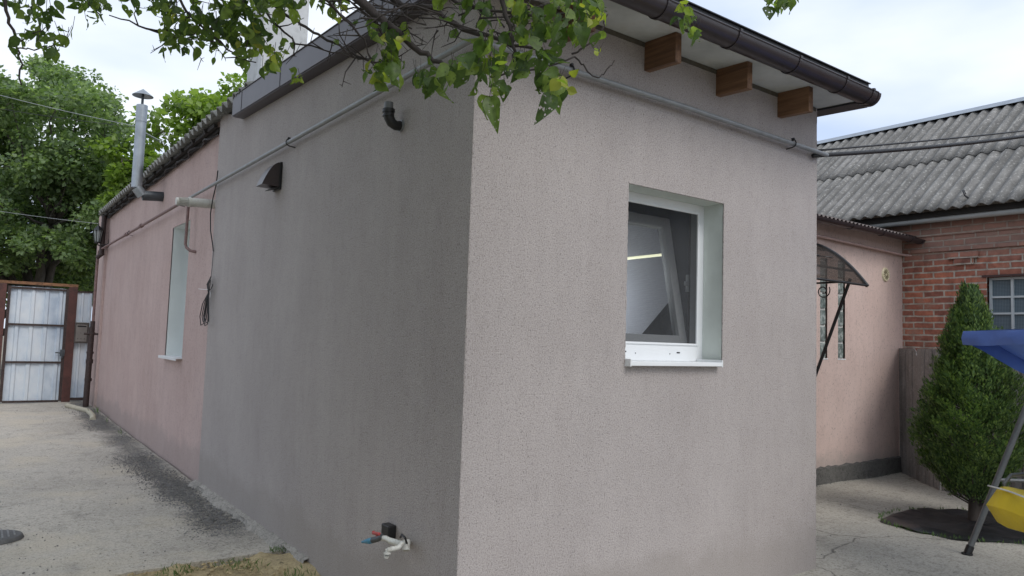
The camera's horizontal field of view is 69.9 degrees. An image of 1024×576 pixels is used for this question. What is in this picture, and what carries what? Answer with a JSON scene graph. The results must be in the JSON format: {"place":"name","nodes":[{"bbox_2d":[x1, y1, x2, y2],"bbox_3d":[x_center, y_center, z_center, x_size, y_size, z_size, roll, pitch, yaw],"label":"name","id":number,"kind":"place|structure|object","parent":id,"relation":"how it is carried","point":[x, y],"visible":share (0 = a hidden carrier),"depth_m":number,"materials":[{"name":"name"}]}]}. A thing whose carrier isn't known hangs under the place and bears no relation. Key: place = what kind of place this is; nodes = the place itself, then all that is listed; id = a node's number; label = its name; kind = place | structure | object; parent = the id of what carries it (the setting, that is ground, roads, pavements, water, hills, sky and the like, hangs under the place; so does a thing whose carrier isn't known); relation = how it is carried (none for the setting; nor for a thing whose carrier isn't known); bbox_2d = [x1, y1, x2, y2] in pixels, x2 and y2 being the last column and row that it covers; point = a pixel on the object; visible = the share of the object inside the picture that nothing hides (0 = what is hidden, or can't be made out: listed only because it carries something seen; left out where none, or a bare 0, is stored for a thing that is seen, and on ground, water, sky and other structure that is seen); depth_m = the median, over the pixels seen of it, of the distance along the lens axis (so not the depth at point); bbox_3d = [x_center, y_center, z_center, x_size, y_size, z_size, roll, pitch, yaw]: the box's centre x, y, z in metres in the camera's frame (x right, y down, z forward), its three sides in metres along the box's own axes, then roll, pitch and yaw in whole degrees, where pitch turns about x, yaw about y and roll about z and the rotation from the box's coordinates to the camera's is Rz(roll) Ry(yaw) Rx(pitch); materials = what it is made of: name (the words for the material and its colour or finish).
{"place":"outdoors","nodes":[
{"label":"outdoors","id":0,"kind":"place"},
{"bbox_2d":[0,336,3,379],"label":"ground","id":1,"kind":"structure","parent":0,"point":[1,357],"depth_m":38.86,"materials":[{"name":"grey concrete"}]},
{"bbox_2d":[3,224,93,335],"bbox_3d":[-19.713,0.256,28.476,13.196,5.830,6.238,2,-4,-1],"label":"linden tree","id":2,"kind":"object","parent":1,"relation":"on","point":[84,290],"depth_m":27.27,"materials":[{"name":"plant"}]},
{"bbox_2d":[0,53,134,297],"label":"oak tree","id":3,"kind":"object","parent":1,"relation":"on","point":[55,178],"visible":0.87,"depth_m":20.51,"materials":[{"name":"green plant"}]},
{"bbox_2d":[83,72,246,205],"bbox_3d":[-8.278,-2.052,20.029,8.017,9.687,4.588,2,-4,0],"label":"maple tree","id":4,"kind":"object","parent":1,"relation":"on","point":[196,107],"visible":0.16,"depth_m":19.35,"materials":[{"name":"green plant"}]},
{"bbox_2d":[89,80,254,480],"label":"house","id":5,"kind":"structure","parent":1,"relation":"on","point":[148,368],"depth_m":9.84,"materials":[{"name":"pink paint"}]},
{"bbox_2d":[1,211,97,223],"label":"overhead wire","id":6,"kind":"object","parent":5,"relation":"attached to","point":[52,218],"visible":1,"depth_m":15.26,"materials":[{"name":"grey metal"}]},
{"bbox_2d":[0,95,164,142],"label":"overhead wire","id":7,"kind":"object","parent":5,"relation":"attached to","point":[79,114],"visible":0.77,"depth_m":12.91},
{"bbox_2d":[3,109,166,145],"bbox_3d":[-9.472,-3.277,13.544,8.577,1.976,0.308,0,-4,21],"label":"overhead wire","id":8,"kind":"object","parent":5,"relation":"attached to","point":[85,121],"visible":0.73,"depth_m":12.89,"materials":[{"name":"grey metal"}]},
{"bbox_2d":[83,258,98,406],"bbox_3d":[-8.141,0.837,14.201,0.260,2.885,0.126,5,-5,-36],"label":"gas riser","id":9,"kind":"object","parent":5,"relation":"attached to","point":[91,333],"visible":1,"depth_m":14.14,"materials":[{"name":"brown paint"}]},
{"bbox_2d":[95,215,106,258],"bbox_3d":[-7.989,-0.987,14.259,0.158,0.862,0.099,2,-4,2],"label":"downpipe","id":10,"kind":"object","parent":5,"relation":"attached to","point":[103,227],"visible":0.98,"depth_m":14.23,"materials":[{"name":"black metal"}]},
{"bbox_2d":[93,223,108,247],"bbox_3d":[-7.945,-1.022,14.187,0.312,0.460,0.220,5,-5,-36],"label":"wall lantern","id":11,"kind":"object","parent":5,"relation":"attached to","point":[97,233],"depth_m":14.11,"materials":[{"name":"black plastic"}]},
{"bbox_2d":[131,89,163,201],"bbox_3d":[-5.023,-1.979,10.215,0.572,1.557,0.270,5,-5,-36],"label":"stove flue","id":12,"kind":"object","parent":5,"relation":"attached to","point":[139,144],"visible":0.93,"depth_m":10.08,"materials":[{"name":"metal"}]},
{"bbox_2d":[184,206,195,252],"bbox_3d":[-3.736,-0.714,8.541,0.180,0.622,0.061,1,-4,16],"label":"drop pipe","id":13,"kind":"object","parent":5,"relation":"attached to","point":[186,231],"visible":0.88,"depth_m":8.55,"materials":[{"name":"brown metal"}]},
{"bbox_2d":[175,197,215,208],"bbox_3d":[-3.370,-0.911,7.831,0.406,0.115,0.106,5,-5,-36],"label":"boiler flue","id":14,"kind":"object","parent":5,"relation":"attached to","point":[196,202],"visible":0.95,"depth_m":7.79,"materials":[{"name":"white plastic"}]},
{"bbox_2d":[199,170,217,325],"bbox_3d":[-3.184,-0.413,7.717,0.059,1.631,0.575,5,-5,-36],"label":"hanging cable","id":15,"kind":"object","parent":5,"relation":"hanging from","point":[206,302],"visible":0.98,"depth_m":7.67,"materials":[{"name":"black plastic"}]},
{"bbox_2d":[247,0,308,81],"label":"chimney","id":16,"kind":"object","parent":5,"relation":"on","point":[296,33],"visible":0.04,"depth_m":7.79,"materials":[{"name":"metal"}]},
{"bbox_2d":[127,552,320,575],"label":"sand bed","id":17,"kind":"object","parent":1,"relation":"on","point":[287,560],"visible":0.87,"depth_m":5.04,"materials":[{"name":"beige sand"}]},
{"bbox_2d":[153,542,315,575],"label":"weeds","id":18,"kind":"object","parent":17,"relation":"on","point":[239,562],"visible":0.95,"depth_m":4.98,"materials":[{"name":"green plant"}]},
{"bbox_2d":[0,0,798,133],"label":"apricot tree","id":19,"kind":"object","parent":1,"relation":"on","point":[551,84],"visible":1,"depth_m":2.28,"materials":[{"name":"green plant"}]},
{"bbox_2d":[198,0,870,575],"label":"house extension","id":20,"kind":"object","parent":1,"relation":"on","point":[462,336],"visible":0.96,"depth_m":4.61,"materials":[{"name":"grey paint"}]},
{"bbox_2d":[256,162,282,191],"bbox_3d":[-2.027,-0.933,6.121,0.160,0.236,0.170,5,-5,-36],"label":"vent hood","id":21,"kind":"object","parent":20,"relation":"attached to","point":[270,178],"visible":1,"depth_m":6.08,"materials":[{"name":"black plastic"}]},
{"bbox_2d":[361,522,410,558],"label":"garden taps","id":22,"kind":"object","parent":20,"relation":"attached to","point":[388,532],"visible":1,"depth_m":3.97,"materials":[{"name":"white plastic"}]},
{"bbox_2d":[382,101,403,131],"bbox_3d":[-0.712,-1.020,4.367,0.127,0.161,0.074,5,-5,-36],"label":"pipe elbow","id":23,"kind":"object","parent":20,"relation":"attached to","point":[391,121],"visible":1,"depth_m":4.34,"materials":[{"name":"black plastic"}]},
{"bbox_2d":[97,37,828,253],"bbox_3d":[-2.840,-0.822,9.956,3.309,0.261,13.281,5,-5,-36],"label":"gas pipe","id":24,"kind":"object","parent":20,"relation":"attached to","point":[458,47],"visible":0.77,"depth_m":4.82,"materials":[{"name":"grey metal"}]},
{"bbox_2d":[811,130,1023,157],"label":"service cable","id":25,"kind":"object","parent":24,"relation":"attached to","point":[850,153],"visible":0.99,"depth_m":6.24,"materials":[{"name":"grey metal"}]},
{"bbox_2d":[625,191,703,361],"bbox_3d":[0.929,-0.061,4.796,0.910,1.070,0.076,5,-5,-36],"label":"window frame","id":26,"kind":"structure","parent":20,"relation":"in","point":[665,246],"depth_m":4.81,"materials":[{"name":"white plastic"}]},
{"bbox_2d":[610,0,880,106],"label":"roof gutter","id":27,"kind":"object","parent":20,"relation":"attached to","point":[721,34],"visible":1,"depth_m":4.48,"materials":[{"name":"brown metal"}]},
{"bbox_2d":[817,97,1023,350],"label":"brick house","id":28,"kind":"structure","parent":1,"relation":"on","point":[986,254],"depth_m":10.13,"materials":[{"name":"red brick"},{"name":"corrugated asbestos cement"}]},
{"bbox_2d":[869,208,1023,227],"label":"eave pipe","id":29,"kind":"object","parent":28,"relation":"attached to","point":[962,216],"visible":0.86,"depth_m":9.58,"materials":[{"name":"grey metal"}]},
{"bbox_2d":[989,276,1023,329],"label":"window frame","id":30,"kind":"structure","parent":28,"relation":"in","point":[1006,294],"depth_m":9.28,"materials":[{"name":"paint"}]},
{"bbox_2d":[0,400,284,575],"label":"concrete path","id":31,"kind":"structure","parent":0,"point":[118,534],"depth_m":6.47,"materials":[{"name":"grey concrete"}]},
{"bbox_2d":[0,283,6,365],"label":"gate post","id":32,"kind":"object","parent":31,"relation":"on","point":[3,288],"visible":1,"depth_m":14.24,"materials":[{"name":"brown metal"}]},
{"bbox_2d":[0,280,78,287],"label":"gate lintel","id":33,"kind":"structure","parent":32,"relation":"on","point":[37,283],"depth_m":14.62,"materials":[{"name":"brown metal"}]},
{"bbox_2d":[0,529,23,543],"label":"manhole cover","id":34,"kind":"object","parent":31,"relation":"on","point":[8,536],"visible":1,"depth_m":5.47,"materials":[{"name":"metal"}]},
{"bbox_2d":[60,287,77,401],"bbox_3d":[-9.017,1.185,14.931,0.150,2.400,0.120,5,-5,-36],"label":"gate post","id":35,"kind":"object","parent":31,"relation":"on","point":[69,346],"visible":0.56,"depth_m":14.88,"materials":[{"name":"brown metal"}]},
{"bbox_2d":[0,285,68,402],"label":"metal gate","id":36,"kind":"structure","parent":35,"relation":"attached to","point":[32,368],"depth_m":14.57,"materials":[{"name":"metal"}]},
{"bbox_2d":[70,291,92,400],"bbox_3d":[-8.845,1.182,15.058,0.275,2.235,0.060,5,-5,-36],"label":"side panel","id":37,"kind":"object","parent":35,"relation":"attached to","point":[84,307],"visible":0.82,"depth_m":15.04,"materials":[{"name":"metal"}]},
{"bbox_2d":[74,322,89,342],"bbox_3d":[-8.798,0.915,14.986,0.250,0.420,0.133,5,-5,-36],"label":"mailbox","id":38,"kind":"object","parent":37,"relation":"attached to","point":[81,329],"visible":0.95,"depth_m":14.93,"materials":[{"name":"metal"}]},
{"bbox_2d":[75,325,86,341],"bbox_3d":[-8.770,0.920,14.934,0.195,0.345,0.008,5,-5,-36],"label":"door","id":39,"kind":"structure","parent":38,"relation":"in","point":[80,331],"depth_m":14.93,"materials":[{"name":"metal"}]},
{"bbox_2d":[65,403,95,419],"bbox_3d":[-7.699,2.231,13.193,0.246,0.140,2.169,5,-5,-41],"label":"drain pipe","id":40,"kind":"object","parent":31,"relation":"on","point":[91,414],"visible":0.92,"depth_m":13.36,"materials":[{"name":"beige plastic"}]},
{"bbox_2d":[0,410,221,574],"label":"loose grit","id":41,"kind":"object","parent":31,"relation":"on","point":[94,515],"visible":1,"depth_m":5.87,"materials":[{"name":"gravel"}]},
{"bbox_2d":[63,402,260,544],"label":"gravel","id":42,"kind":"structure","parent":31,"relation":"on","point":[167,484],"depth_m":7.51,"materials":[{"name":"grey gravel"}]},
{"bbox_2d":[188,479,307,563],"bbox_3d":[-2.405,1.956,6.341,0.113,0.064,3.200,5,-5,-36],"label":"mortar fillet","id":43,"kind":"object","parent":31,"relation":"on","point":[272,539],"visible":0.99,"depth_m":6.08,"materials":[{"name":"grey concrete"}]},
{"bbox_2d":[0,0,1023,327],"label":"sky","id":44,"kind":"structure","parent":0,"point":[924,58],"materials":[{"name":"white"}]},
{"bbox_2d":[793,472,1023,575],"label":"courtyard paving","id":45,"kind":"structure","parent":0,"point":[850,521],"depth_m":6.24,"materials":[{"name":"concrete"}]},
{"bbox_2d":[816,213,916,485],"bbox_3d":[2.760,0.389,9.771,5.230,4.044,2.898,5,-5,-36],"label":"pink annex","id":46,"kind":"object","parent":45,"relation":"on","point":[857,408],"visible":0.3,"depth_m":9.51,"materials":[{"name":"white paint"}]},
{"bbox_2d":[816,243,868,376],"bbox_3d":[2.912,0.506,7.819,1.806,2.291,0.896,5,-5,-36],"label":"door awning","id":47,"kind":"object","parent":46,"relation":"attached to","point":[845,262],"depth_m":8.24,"materials":[{"name":"black plastic"}]},
{"bbox_2d":[817,234,910,256],"bbox_3d":[3.746,-0.628,8.954,4.513,0.094,0.118,5,-5,-35],"label":"wall conduit","id":48,"kind":"object","parent":46,"relation":"attached to","point":[860,245],"depth_m":9.54,"materials":[{"name":"metal"}]},
{"bbox_2d":[817,216,924,243],"bbox_3d":[3.677,-0.794,8.659,5.030,0.067,0.124,5,-5,-36],"label":"annex gutter","id":49,"kind":"object","parent":46,"relation":"attached to","point":[839,223],"visible":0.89,"depth_m":9.19,"materials":[{"name":"brown metal"}]},
{"bbox_2d":[882,268,889,281],"bbox_3d":[5.092,-0.183,9.983,0.196,0.196,0.021,5,-5,-36],"label":"wall vent","id":50,"kind":"object","parent":46,"relation":"attached to","point":[885,274],"depth_m":9.97,"materials":[{"name":"beige plastic"}]},
{"bbox_2d":[816,473,990,574],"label":"loose stones","id":51,"kind":"object","parent":45,"relation":"on","point":[885,508],"visible":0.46,"depth_m":8.62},
{"bbox_2d":[878,506,1023,543],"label":"edge weeds","id":52,"kind":"object","parent":45,"relation":"on","point":[881,516],"visible":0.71,"depth_m":6.74,"materials":[{"name":"green plant"}]},
{"bbox_2d":[880,508,1023,543],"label":"black film","id":53,"kind":"object","parent":45,"relation":"on","point":[953,522],"visible":0.69,"depth_m":6.84,"materials":[{"name":"black plastic"}]},
{"bbox_2d":[905,280,1023,520],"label":"thuja","id":54,"kind":"object","parent":53,"relation":"on","point":[968,467],"visible":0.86,"depth_m":6.93,"materials":[{"name":"green plant"}]},
{"bbox_2d":[899,348,1023,500],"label":"sheet fence","id":55,"kind":"object","parent":45,"relation":"on","point":[914,369],"visible":0.2,"depth_m":9.55,"materials":[{"name":"metal"}]},
{"bbox_2d":[961,329,1023,555],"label":"garden swing","id":56,"kind":"object","parent":45,"relation":"on","point":[1004,504],"visible":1,"depth_m":5.22,"materials":[{"name":"blue metal"}]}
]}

